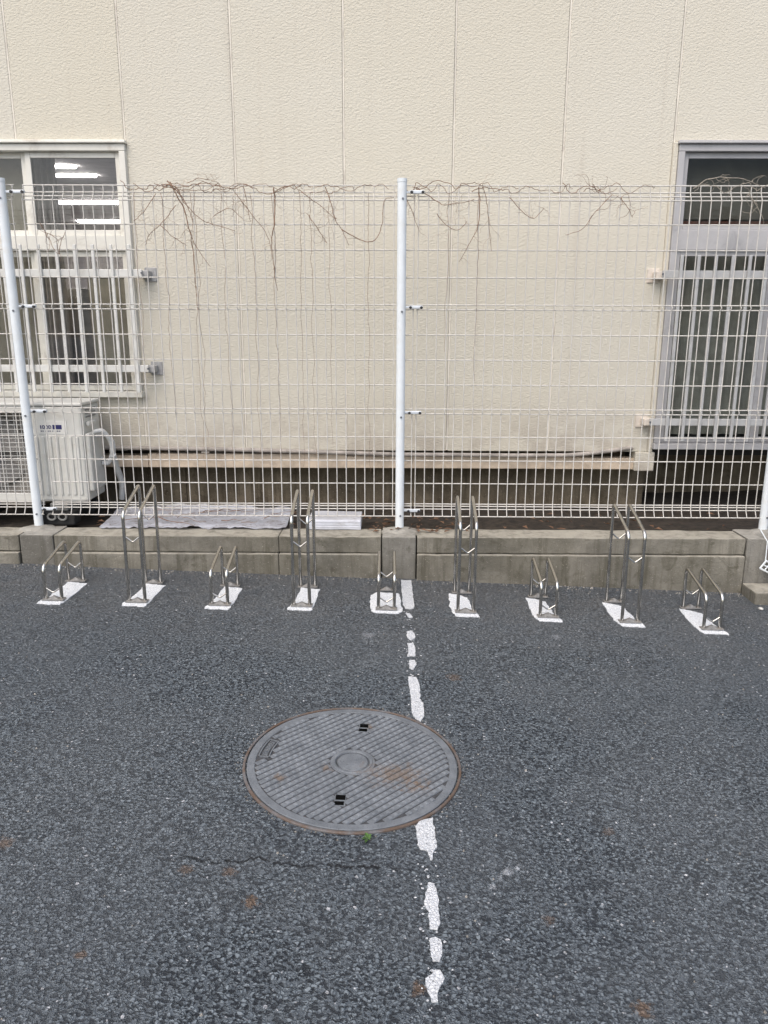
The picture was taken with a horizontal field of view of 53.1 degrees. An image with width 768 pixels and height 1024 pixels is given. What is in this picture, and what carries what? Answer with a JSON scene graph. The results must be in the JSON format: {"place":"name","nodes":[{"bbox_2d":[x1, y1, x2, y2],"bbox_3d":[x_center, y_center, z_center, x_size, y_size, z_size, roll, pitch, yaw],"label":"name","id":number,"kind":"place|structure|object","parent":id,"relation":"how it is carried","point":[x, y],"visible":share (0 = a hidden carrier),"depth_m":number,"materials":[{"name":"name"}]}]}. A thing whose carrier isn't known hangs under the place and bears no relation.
{"place":"outdoors","nodes":[
{"label":"outdoors","id":0,"kind":"place"},
{"bbox_2d":[0,484,762,539],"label":"soil","id":1,"kind":"structure","parent":0,"point":[519,523],"depth_m":4.71,"materials":[{"name":"brown soil"}]},
{"bbox_2d":[0,398,124,524],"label":"air conditioner","id":2,"kind":"object","parent":1,"relation":"on","point":[49,518],"visible":0.71,"depth_m":4.30,"materials":[{"name":"plastic"}]},
{"bbox_2d":[0,0,767,507],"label":"building","id":3,"kind":"structure","parent":1,"relation":"on","point":[262,94],"depth_m":4.32,"materials":[{"name":"paint"}]},
{"bbox_2d":[0,139,144,397],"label":"window","id":4,"kind":"structure","parent":3,"relation":"in","point":[25,150],"depth_m":4.33,"materials":[{"name":"beige metal"}]},
{"bbox_2d":[651,140,767,449],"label":"window","id":5,"kind":"structure","parent":3,"relation":"in","point":[688,149],"depth_m":4.30,"materials":[{"name":"grey metal"}]},
{"bbox_2d":[83,511,724,531],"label":"leaf litter","id":6,"kind":"object","parent":1,"relation":"on","point":[417,528],"visible":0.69,"depth_m":4.34,"materials":[{"name":"brown plant"}]},
{"bbox_2d":[0,562,767,1023],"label":"ground","id":7,"kind":"structure","parent":0,"point":[134,808],"depth_m":2.19,"materials":[{"name":"grey asphalt"}]},
{"bbox_2d":[37,582,86,604],"bbox_3d":[-1.563,0.399,3.757,0.117,0.015,0.303,2,14,6],"label":"paint patch","id":8,"kind":"object","parent":7,"relation":"on","point":[70,589],"visible":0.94,"depth_m":3.77,"materials":[{"name":"white paint"}]},
{"bbox_2d":[41,540,87,600],"bbox_3d":[-1.572,0.290,3.776,0.104,0.245,0.312,0,14,0],"label":"bicycle rack","id":9,"kind":"object","parent":7,"relation":"on","point":[65,559],"visible":0.88,"depth_m":3.73,"materials":[{"name":"silver metal"}]},
{"bbox_2d":[121,484,163,602],"bbox_3d":[-1.181,0.156,3.756,0.104,0.543,0.312,0,14,-1],"label":"bicycle rack","id":10,"kind":"object","parent":7,"relation":"on","point":[140,515],"visible":0.94,"depth_m":3.67,"materials":[{"name":"silver metal"}]},
{"bbox_2d":[122,584,165,606],"bbox_3d":[-1.174,0.410,3.776,0.120,0.015,0.305,1,14,5],"label":"paint patch","id":11,"kind":"object","parent":7,"relation":"on","point":[153,591],"visible":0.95,"depth_m":3.78,"materials":[{"name":"white paint"}]},
{"bbox_2d":[205,586,241,609],"bbox_3d":[-0.785,0.424,3.781,0.128,0.015,0.306,0,14,1],"label":"paint patch","id":12,"kind":"object","parent":7,"relation":"on","point":[234,592],"visible":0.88,"depth_m":3.77,"materials":[{"name":"white paint"}]},
{"bbox_2d":[208,546,240,605],"bbox_3d":[-0.787,0.316,3.795,0.104,0.245,0.312,0,14,0],"label":"bicycle rack","id":13,"kind":"object","parent":7,"relation":"on","point":[226,584],"visible":0.91,"depth_m":3.73,"materials":[{"name":"silver metal"}]},
{"bbox_2d":[287,587,319,610],"bbox_3d":[-0.386,0.433,3.805,0.121,0.015,0.306,2,14,7],"label":"paint patch","id":14,"kind":"object","parent":7,"relation":"on","point":[302,595],"visible":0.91,"depth_m":3.81,"materials":[{"name":"white paint"}]},
{"bbox_2d":[290,489,317,606],"bbox_3d":[-0.396,0.180,3.786,0.104,0.543,0.312,0,14,1],"label":"bicycle rack","id":15,"kind":"object","parent":7,"relation":"on","point":[308,584],"visible":0.94,"depth_m":3.71,"materials":[{"name":"silver metal"}]},
{"bbox_2d":[242,707,461,834],"bbox_3d":[-0.100,0.806,2.451,0.692,0.028,0.692,2,15,0],"label":"manhole cover","id":16,"kind":"object","parent":7,"relation":"on","point":[351,771],"visible":0.99,"depth_m":2.40,"materials":[{"name":"metal"}]},
{"bbox_2d":[362,832,371,842],"bbox_3d":[-0.047,0.890,2.099,0.024,0.007,0.044,5,15,19],"label":"weed sprout","id":17,"kind":"object","parent":7,"relation":"on","point":[367,835],"visible":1,"depth_m":2.10,"materials":[{"name":"green plant"}]},
{"bbox_2d":[0,524,767,592],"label":"kerb","id":18,"kind":"structure","parent":7,"relation":"on","point":[733,560],"depth_m":4.13,"materials":[{"name":"concrete"}]},
{"bbox_2d":[100,503,290,528],"bbox_3d":[-1.055,0.018,4.404,1.030,0.075,0.370,0,14,1],"label":"weathered sheet","id":19,"kind":"object","parent":18,"relation":"on","point":[205,522],"visible":0.85,"depth_m":4.36,"materials":[{"name":"grey plastic"}]},
{"bbox_2d":[126,506,295,525],"bbox_3d":[-0.963,0.015,4.335,0.951,0.047,0.321,0,14,1],"label":"fallen twig","id":20,"kind":"object","parent":19,"relation":"on","point":[209,511],"visible":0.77,"depth_m":4.32,"materials":[{"name":"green plant"}]},
{"bbox_2d":[309,511,361,529],"bbox_3d":[-0.271,0.046,4.332,0.291,0.057,0.220,0,14,1],"label":"white board","id":21,"kind":"object","parent":18,"relation":"on","point":[335,523],"visible":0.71,"depth_m":4.23,"materials":[{"name":"white plastic"}]},
{"bbox_2d":[0,177,767,529],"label":"fence","id":22,"kind":"object","parent":18,"relation":"on","point":[400,385],"visible":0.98,"depth_m":4.04,"materials":[{"name":"metal"}]},
{"bbox_2d":[38,223,64,260],"bbox_3d":[-1.685,-1.371,3.916,0.133,0.189,0.022,0,14,1],"label":"dry vine","id":23,"kind":"object","parent":22,"relation":"attached to","point":[50,240],"visible":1,"depth_m":3.91,"materials":[{"name":"brown plant"}]},
{"bbox_2d":[120,173,393,469],"bbox_3d":[-0.637,-0.959,4.020,1.371,1.499,0.054,0,14,1],"label":"dry vine","id":24,"kind":"object","parent":22,"relation":"attached to","point":[198,178],"visible":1,"depth_m":3.88,"materials":[{"name":"brown plant"}]},
{"bbox_2d":[391,174,572,379],"bbox_3d":[0.488,-1.187,3.952,0.912,1.015,0.055,0,14,1],"label":"dry vine","id":25,"kind":"object","parent":22,"relation":"hanging from","point":[417,188],"visible":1,"depth_m":3.86,"materials":[{"name":"brown plant"}]},
{"bbox_2d":[563,174,654,234],"bbox_3d":[1.121,-1.538,3.855,0.458,0.285,0.038,0,14,1],"label":"dry vine","id":26,"kind":"object","parent":22,"relation":"attached to","point":[602,192],"visible":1,"depth_m":3.84,"materials":[{"name":"brown plant"}]},
{"bbox_2d":[693,174,766,224],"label":"dry vine","id":27,"kind":"object","parent":22,"relation":"attached to","point":[734,187],"visible":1,"depth_m":3.81,"materials":[{"name":"brown plant"}]},
{"bbox_2d":[759,529,767,572],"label":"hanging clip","id":28,"kind":"object","parent":18,"relation":"hanging from","point":[762,565],"visible":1,"depth_m":4.08,"materials":[{"name":"silver metal"}]},
{"bbox_2d":[369,592,402,613],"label":"paint patch","id":29,"kind":"object","parent":7,"relation":"on","point":[373,599],"visible":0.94,"depth_m":3.79,"materials":[{"name":"white paint"}]},
{"bbox_2d":[376,550,396,609],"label":"bicycle rack","id":30,"kind":"object","parent":7,"relation":"on","point":[385,588],"visible":0.95,"depth_m":3.70,"materials":[{"name":"silver metal"}]},
{"bbox_2d":[398,580,453,1018],"bbox_3d":[0.111,0.703,2.851,0.100,0.048,2.641,0,14,0],"label":"painted line","id":31,"kind":"object","parent":7,"relation":"on","point":[427,842],"visible":1,"depth_m":2.09,"materials":[{"name":"paint"}]},
{"bbox_2d":[451,496,477,612],"bbox_3d":[0.400,0.211,3.789,0.104,0.543,0.312,1,14,1],"label":"bicycle rack","id":32,"kind":"object","parent":7,"relation":"on","point":[458,591],"visible":0.91,"depth_m":3.71,"materials":[{"name":"silver metal"}]},
{"bbox_2d":[449,593,479,617],"bbox_3d":[0.377,0.463,3.810,0.120,0.016,0.316,-2,14,-7],"label":"paint patch","id":33,"kind":"object","parent":7,"relation":"on","point":[464,602],"visible":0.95,"depth_m":3.80,"materials":[{"name":"white paint"}]},
{"bbox_2d":[528,557,558,617],"bbox_3d":[0.791,0.376,3.808,0.104,0.245,0.312,0,14,1],"label":"bicycle rack","id":34,"kind":"object","parent":7,"relation":"on","point":[540,596],"visible":0.91,"depth_m":3.75,"materials":[{"name":"silver metal"}]},
{"bbox_2d":[525,597,562,621],"bbox_3d":[0.785,0.483,3.795,0.133,0.017,0.307,0,14,1],"label":"paint patch","id":35,"kind":"object","parent":7,"relation":"on","point":[533,604],"visible":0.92,"depth_m":3.78,"materials":[{"name":"white paint"}]},
{"bbox_2d":[602,602,644,627],"bbox_3d":[1.169,0.505,3.771,0.131,0.016,0.308,0,14,1],"label":"paint patch","id":36,"kind":"object","parent":7,"relation":"on","point":[614,611],"visible":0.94,"depth_m":3.76,"materials":[{"name":"white paint"}]},
{"bbox_2d":[603,504,646,622],"bbox_3d":[1.176,0.253,3.748,0.104,0.543,0.312,0,14,0],"label":"bicycle rack","id":37,"kind":"object","parent":7,"relation":"on","point":[626,558],"visible":0.91,"depth_m":3.66,"materials":[{"name":"silver metal"}]},
{"bbox_2d":[679,568,723,629],"bbox_3d":[1.548,0.424,3.738,0.104,0.245,0.312,0,14,1],"label":"bicycle rack","id":38,"kind":"object","parent":7,"relation":"on","point":[704,592],"visible":0.89,"depth_m":3.69,"materials":[{"name":"silver metal"}]},
{"bbox_2d":[679,609,728,634],"bbox_3d":[1.541,0.532,3.724,0.134,0.016,0.312,0,14,1],"label":"paint patch","id":39,"kind":"object","parent":7,"relation":"on","point":[694,618],"visible":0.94,"depth_m":3.72,"materials":[{"name":"white paint"}]},
{"bbox_2d":[741,583,767,604],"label":"footing block","id":40,"kind":"object","parent":7,"relation":"on","point":[755,593],"depth_m":4.02,"materials":[{"name":"concrete"}]},
{"bbox_2d":[0,564,767,1019],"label":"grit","id":41,"kind":"object","parent":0,"point":[358,676],"visible":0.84,"depth_m":3.28,"materials":[{"name":"gravel"}]}
]}

